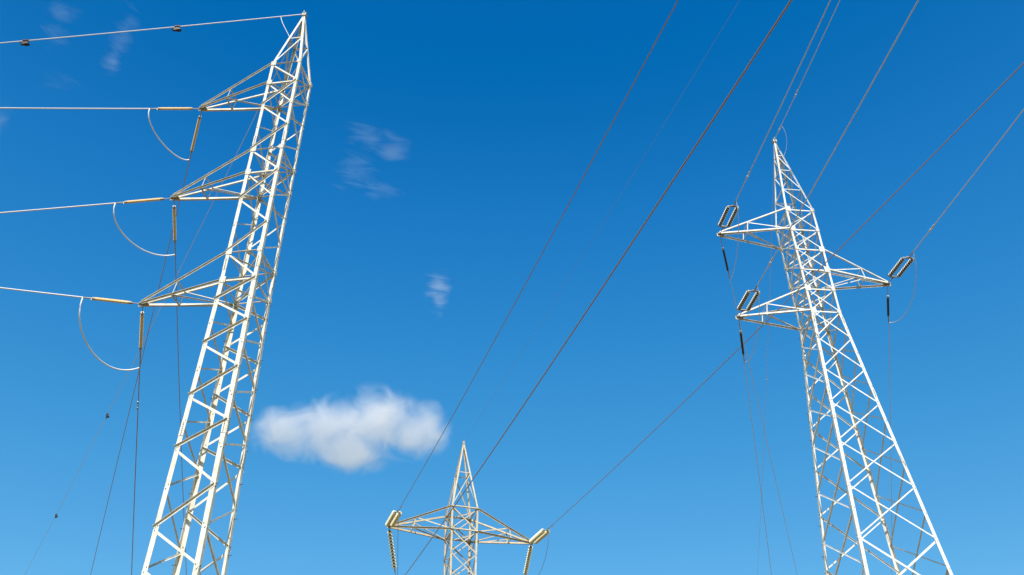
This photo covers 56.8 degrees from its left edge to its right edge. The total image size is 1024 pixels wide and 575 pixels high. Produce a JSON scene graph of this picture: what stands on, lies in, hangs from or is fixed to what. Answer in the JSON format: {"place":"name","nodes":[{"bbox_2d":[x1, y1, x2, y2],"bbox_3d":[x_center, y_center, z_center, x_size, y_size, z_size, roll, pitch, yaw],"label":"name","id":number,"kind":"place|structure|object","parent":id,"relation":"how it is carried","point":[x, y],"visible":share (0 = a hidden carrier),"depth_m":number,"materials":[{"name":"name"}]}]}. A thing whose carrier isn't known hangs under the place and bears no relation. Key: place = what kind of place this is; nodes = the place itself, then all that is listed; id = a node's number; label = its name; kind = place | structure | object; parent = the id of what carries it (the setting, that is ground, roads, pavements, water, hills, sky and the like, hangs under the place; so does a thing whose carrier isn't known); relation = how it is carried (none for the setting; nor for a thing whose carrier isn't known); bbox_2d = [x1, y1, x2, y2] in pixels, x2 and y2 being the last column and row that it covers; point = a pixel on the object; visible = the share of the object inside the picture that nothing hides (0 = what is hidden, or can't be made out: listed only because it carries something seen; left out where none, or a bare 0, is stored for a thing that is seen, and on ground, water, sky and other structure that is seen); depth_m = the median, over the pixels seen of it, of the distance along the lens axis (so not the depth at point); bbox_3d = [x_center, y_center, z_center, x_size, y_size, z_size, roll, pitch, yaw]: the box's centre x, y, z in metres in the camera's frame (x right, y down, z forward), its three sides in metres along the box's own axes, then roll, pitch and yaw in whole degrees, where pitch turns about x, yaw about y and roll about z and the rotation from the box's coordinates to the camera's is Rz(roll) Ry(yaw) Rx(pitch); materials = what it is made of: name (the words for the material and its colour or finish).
{"place":"outdoors","nodes":[
{"label":"outdoors","id":0,"kind":"place"},
{"bbox_2d":[0,0,1023,574],"label":"sky","id":1,"kind":"structure","parent":0,"point":[444,145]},
{"bbox_3d":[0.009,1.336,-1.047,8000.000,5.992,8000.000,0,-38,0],"label":"ground","id":2,"kind":"structure","parent":0,"visible":0},
{"bbox_2d":[138,10,311,574],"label":"lattice tower","id":3,"kind":"structure","parent":2,"relation":"on","point":[230,402],"depth_m":35.24,"materials":[{"name":"metal"}]},
{"bbox_2d":[83,297,140,304],"bbox_3d":[-15.195,0.497,35.891,2.322,0.331,0.140,1,-38,-2],"label":"insulator string","id":4,"kind":"object","parent":3,"relation":"attached to","point":[111,300],"visible":1,"depth_m":35.85,"materials":[{"name":"ceramic"}]},
{"bbox_2d":[0,287,81,297],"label":"power cable","id":5,"kind":"object","parent":4,"relation":"attached to","point":[41,292],"visible":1,"depth_m":36.00,"materials":[{"name":"metal"}]},
{"bbox_2d":[79,297,138,370],"bbox_3d":[-15.963,2.030,37.017,0.736,1.290,3.779,-13,-40,15],"label":"jumper cable","id":6,"kind":"object","parent":4,"relation":"hanging from","point":[93,353],"visible":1,"depth_m":36.56,"materials":[{"name":"metal"}]},
{"bbox_2d":[139,306,143,367],"bbox_3d":[-14.500,1.968,37.039,0.140,0.666,3.584,10,-39,-13],"label":"insulator string","id":7,"kind":"object","parent":3,"relation":"attached to","point":[141,330],"visible":1,"depth_m":36.83,"materials":[{"name":"ceramic"}]},
{"bbox_2d":[131,368,139,574],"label":"power cable","id":8,"kind":"object","parent":7,"relation":"hanging from","point":[135,464],"visible":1,"depth_m":42.19,"materials":[{"name":"metal"}]},
{"bbox_2d":[115,197,171,203],"bbox_3d":[-15.225,-3.580,39.088,2.323,0.420,0.140,1,-38,-2],"label":"insulator string","id":9,"kind":"object","parent":3,"relation":"attached to","point":[145,200],"visible":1,"depth_m":39.06,"materials":[{"name":"ceramic"}]},
{"bbox_2d":[0,202,114,213],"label":"power cable","id":10,"kind":"object","parent":9,"relation":"attached to","point":[56,208],"visible":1,"depth_m":38.67,"materials":[{"name":"metal"}]},
{"bbox_2d":[113,203,174,255],"bbox_3d":[-15.779,-2.135,40.085,0.654,0.723,3.587,-18,-41,21],"label":"jumper cable","id":11,"kind":"object","parent":9,"relation":"hanging from","point":[131,241],"visible":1,"depth_m":39.83,"materials":[{"name":"metal"}]},
{"bbox_2d":[0,14,301,45],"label":"earth wire","id":12,"kind":"object","parent":3,"relation":"attached to","point":[177,28],"visible":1,"depth_m":44.86,"materials":[{"name":"metal"}]},
{"bbox_2d":[25,23,300,573],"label":"earth wire","id":13,"kind":"object","parent":3,"relation":"attached to","point":[107,416],"visible":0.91,"depth_m":60.77,"materials":[{"name":"metal"}]},
{"bbox_2d":[172,200,176,255],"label":"insulator string","id":14,"kind":"object","parent":3,"relation":"attached to","point":[174,224],"visible":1,"depth_m":40.22,"materials":[{"name":"ceramic"}]},
{"bbox_2d":[175,256,186,574],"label":"power cable","id":15,"kind":"object","parent":14,"relation":"attached to","point":[179,394],"visible":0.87,"depth_m":47.48,"materials":[{"name":"grey metal"}]},
{"bbox_2d":[150,107,199,109],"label":"insulator string","id":16,"kind":"object","parent":3,"relation":"attached to","point":[175,108],"visible":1,"depth_m":42.53,"materials":[{"name":"ceramic"}]},
{"bbox_2d":[0,107,148,108],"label":"power cable","id":17,"kind":"object","parent":16,"relation":"attached to","point":[66,108],"visible":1,"depth_m":42.32,"materials":[{"name":"metal"}]},
{"bbox_2d":[148,108,188,160],"bbox_3d":[-15.847,-6.846,43.457,0.341,0.704,3.092,-14,-40,16],"label":"jumper cable","id":18,"kind":"object","parent":16,"relation":"hanging from","point":[161,141],"visible":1,"depth_m":43.11,"materials":[{"name":"metal"}]},
{"bbox_2d":[189,111,201,160],"bbox_3d":[-14.580,-6.985,43.619,0.140,0.481,3.022,15,-41,-19],"label":"insulator string","id":19,"kind":"object","parent":3,"relation":"attached to","point":[195,133],"visible":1,"depth_m":43.54,"materials":[{"name":"ceramic"}]},
{"bbox_2d":[90,161,189,574],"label":"power cable","id":20,"kind":"object","parent":19,"relation":"attached to","point":[141,361],"visible":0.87,"depth_m":54.79,"materials":[{"name":"grey metal"}]},
{"bbox_2d":[387,441,532,574],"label":"lattice tower","id":21,"kind":"structure","parent":2,"relation":"on","point":[449,537],"depth_m":76.73,"materials":[{"name":"metal"}]},
{"bbox_2d":[387,528,396,572],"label":"insulator string","id":22,"kind":"object","parent":21,"relation":"attached to","point":[392,551],"visible":1,"depth_m":76.44,"materials":[{"name":"ceramic"}]},
{"bbox_2d":[385,509,401,526],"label":"insulator string","id":23,"kind":"object","parent":21,"relation":"attached to","point":[392,520],"visible":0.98,"depth_m":72.83,"materials":[{"name":"ceramic"}]},
{"bbox_2d":[399,0,677,508],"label":"power cable","id":24,"kind":"object","parent":23,"relation":"attached to","point":[557,224],"visible":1,"depth_m":38.72,"materials":[{"name":"metal"}]},
{"bbox_2d":[523,545,532,574],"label":"insulator string","id":25,"kind":"object","parent":21,"relation":"attached to","point":[528,558],"visible":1,"depth_m":79.31,"materials":[{"name":"ceramic"}]},
{"bbox_2d":[529,528,549,543],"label":"insulator string","id":26,"kind":"object","parent":21,"relation":"attached to","point":[539,536],"visible":1,"depth_m":75.59,"materials":[{"name":"ceramic"}]},
{"bbox_2d":[549,62,1023,527],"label":"power cable","id":27,"kind":"object","parent":26,"relation":"attached to","point":[552,525],"visible":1,"depth_m":40.15,"materials":[{"name":"metal"}]},
{"bbox_2d":[405,0,791,574],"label":"power cable","id":28,"kind":"object","parent":21,"relation":"attached to","point":[748,65],"visible":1,"depth_m":27.56,"materials":[{"name":"grey metal"}]},
{"bbox_2d":[479,3,737,417],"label":"earth wire","id":29,"kind":"object","parent":21,"relation":"attached to","point":[622,191],"visible":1,"depth_m":50.65,"materials":[{"name":"grey metal"}]},
{"bbox_2d":[717,137,952,574],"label":"lattice tower","id":30,"kind":"structure","parent":2,"relation":"on","point":[827,270],"depth_m":42.30,"materials":[{"name":"metal"}]},
{"bbox_2d":[720,237,729,278],"bbox_3d":[10.650,-1.503,47.353,0.116,0.659,2.816,-12,-39,14],"label":"insulator string","id":31,"kind":"object","parent":30,"relation":"attached to","point":[725,259],"visible":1,"depth_m":47.38,"materials":[{"name":"ceramic"}]},
{"bbox_2d":[730,280,796,572],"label":"power cable","id":32,"kind":"object","parent":31,"relation":"attached to","point":[763,426],"visible":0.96,"depth_m":55.24,"materials":[{"name":"metal"}]},
{"bbox_2d":[718,200,738,233],"bbox_3d":[10.331,-3.354,45.271,0.642,0.341,2.670,3,-38,-5],"label":"insulator string","id":33,"kind":"object","parent":30,"relation":"attached to","point":[724,214],"visible":0.97,"depth_m":45.16,"materials":[{"name":"ceramic"}]},
{"bbox_2d":[730,200,738,278],"bbox_3d":[10.818,-2.007,45.979,0.118,1.057,5.436,-4,-38,5],"label":"jumper cable","id":34,"kind":"object","parent":33,"relation":"hanging from","point":[738,238],"visible":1,"depth_m":44.60,"materials":[{"name":"metal"}]},
{"bbox_2d":[736,0,830,199],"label":"power cable","id":35,"kind":"object","parent":33,"relation":"attached to","point":[784,97],"visible":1,"depth_m":38.56,"materials":[{"name":"metal"}]},
{"bbox_2d":[739,321,744,362],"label":"insulator string","id":36,"kind":"object","parent":30,"relation":"attached to","point":[741,340],"visible":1,"depth_m":44.33,"materials":[{"name":"ceramic"}]},
{"bbox_2d":[746,285,759,361],"bbox_3d":[10.970,1.898,42.971,0.237,0.847,5.476,-3,-38,3],"label":"jumper cable","id":37,"kind":"object","parent":36,"relation":"attached to","point":[758,324],"visible":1,"depth_m":41.99,"materials":[{"name":"metal"}]},
{"bbox_2d":[744,363,771,574],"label":"power cable","id":38,"kind":"object","parent":36,"relation":"attached to","point":[757,465],"visible":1,"depth_m":49.84,"materials":[{"name":"metal"}]},
{"bbox_2d":[737,285,759,316],"bbox_3d":[10.517,0.617,42.179,0.642,0.343,2.670,3,-38,-5],"label":"insulator string","id":39,"kind":"object","parent":30,"relation":"attached to","point":[751,302],"visible":0.99,"depth_m":42.07,"materials":[{"name":"ceramic"}]},
{"bbox_2d":[757,0,918,284],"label":"power cable","id":40,"kind":"object","parent":39,"relation":"attached to","point":[771,260],"visible":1,"depth_m":33.12,"materials":[{"name":"metal"}]},
{"bbox_2d":[757,161,773,572],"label":"earth wire","id":41,"kind":"object","parent":30,"relation":"attached to","point":[767,349],"visible":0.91,"depth_m":61.75,"materials":[{"name":"metal"}]},
{"bbox_2d":[775,0,839,137],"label":"earth wire","id":42,"kind":"object","parent":30,"relation":"attached to","point":[807,70],"visible":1,"depth_m":47.10,"materials":[{"name":"metal"}]},
{"bbox_2d":[887,286,888,322],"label":"insulator string","id":43,"kind":"object","parent":30,"relation":"attached to","point":[887,305],"visible":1,"depth_m":46.56,"materials":[{"name":"ceramic"}]},
{"bbox_2d":[888,323,891,533],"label":"power cable","id":44,"kind":"object","parent":43,"relation":"attached to","point":[890,435],"visible":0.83,"depth_m":53.77,"materials":[{"name":"metal"}]},
{"bbox_2d":[888,252,913,283],"bbox_3d":[18.206,-0.909,44.376,0.642,0.344,2.670,3,-38,-5],"label":"insulator string","id":45,"kind":"object","parent":30,"relation":"attached to","point":[904,268],"visible":1,"depth_m":44.25,"materials":[{"name":"ceramic"}]},
{"bbox_2d":[889,252,916,322],"bbox_3d":[18.840,0.337,45.156,0.477,0.805,5.454,-4,-38,4],"label":"jumper cable","id":46,"kind":"object","parent":45,"relation":"hanging from","point":[913,293],"visible":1,"depth_m":44.62,"materials":[{"name":"metal"}]},
{"bbox_2d":[913,109,1023,251],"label":"power cable","id":47,"kind":"object","parent":45,"relation":"attached to","point":[932,227],"visible":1,"depth_m":39.01,"materials":[{"name":"metal"}]}
]}

